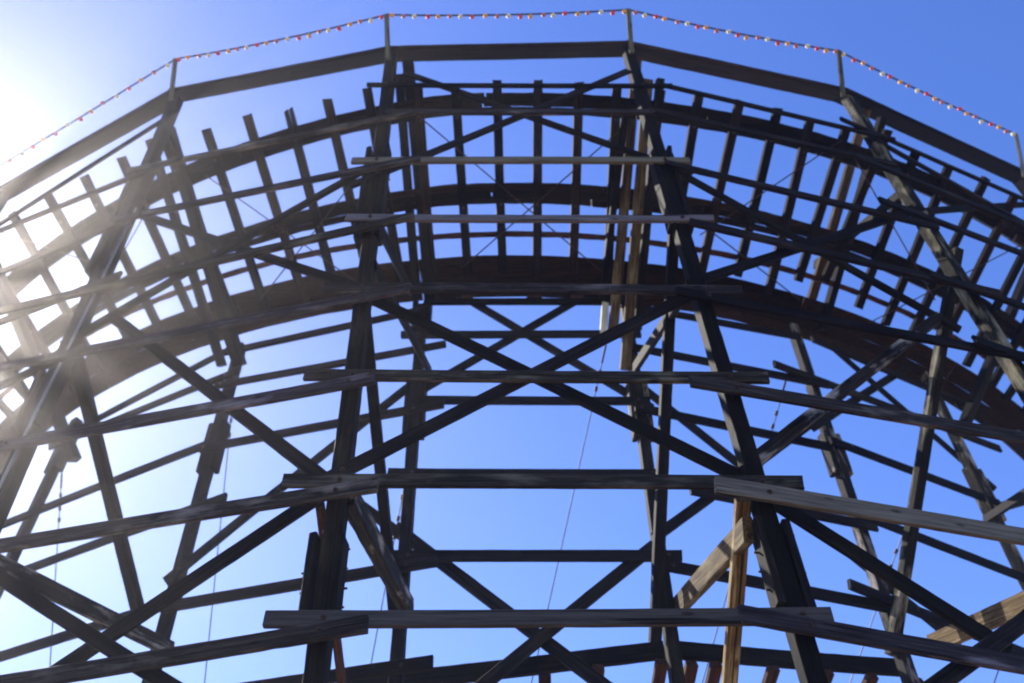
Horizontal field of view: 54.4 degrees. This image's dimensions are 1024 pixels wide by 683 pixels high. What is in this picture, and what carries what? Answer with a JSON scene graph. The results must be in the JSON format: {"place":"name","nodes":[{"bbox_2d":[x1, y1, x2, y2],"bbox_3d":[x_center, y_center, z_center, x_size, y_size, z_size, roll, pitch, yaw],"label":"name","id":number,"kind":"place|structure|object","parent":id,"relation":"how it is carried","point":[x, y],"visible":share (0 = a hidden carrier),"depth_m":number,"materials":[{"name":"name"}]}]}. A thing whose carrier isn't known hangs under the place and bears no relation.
{"place":"outdoors","nodes":[
{"label":"outdoors","id":0,"kind":"place"},
{"bbox_2d":[0,0,1023,682],"label":"sky","id":1,"kind":"structure","parent":0,"point":[59,59],"materials":[{"name":"blue"}]},
{"label":"ground","id":2,"kind":"structure","parent":0,"visible":0},
{"bbox_2d":[204,417,232,682],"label":"guy cable","id":3,"kind":"object","parent":2,"relation":"attached to","point":[230,422],"visible":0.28,"depth_m":15.00,"materials":[{"name":"metal"}]},
{"bbox_2d":[371,492,402,662],"bbox_3d":[-2.634,8.575,12.559,0.045,11.073,9.290,12,-51,-14],"label":"guy cable","id":4,"kind":"object","parent":2,"relation":"attached to","point":[397,520],"visible":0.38,"depth_m":13.51,"materials":[{"name":"metal"}]},
{"bbox_2d":[0,8,1023,682],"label":"roller coaster","id":5,"kind":"object","parent":2,"relation":"on","point":[636,290],"visible":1,"depth_m":12.98,"materials":[{"name":"wood"}]},
{"bbox_2d":[49,473,62,666],"bbox_3d":[-5.694,6.438,11.985,3.431,13.263,0.051,-4,-49,0],"label":"guy cable","id":6,"kind":"object","parent":5,"relation":"attached to","point":[59,507],"visible":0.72,"depth_m":16.08,"materials":[{"name":"metal"}]},
{"bbox_2d":[0,9,1014,167],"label":"string lights","id":7,"kind":"object","parent":5,"relation":"attached to","point":[497,16],"visible":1,"depth_m":16.46,"materials":[{"name":"multicoloured plastic"}]},
{"bbox_2d":[531,345,606,682],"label":"guy cable","id":8,"kind":"object","parent":5,"relation":"attached to","point":[596,387],"visible":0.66,"depth_m":14.35,"materials":[{"name":"metal"}]},
{"bbox_2d":[702,381,786,682],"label":"guy cable","id":9,"kind":"object","parent":5,"relation":"attached to","point":[776,412],"visible":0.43,"depth_m":15.36,"materials":[{"name":"metal"}]},
{"bbox_2d":[850,536,901,682],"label":"guy cable","id":10,"kind":"object","parent":2,"relation":"attached to","point":[895,553],"visible":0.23,"depth_m":14.40,"materials":[{"name":"metal"}]}
]}

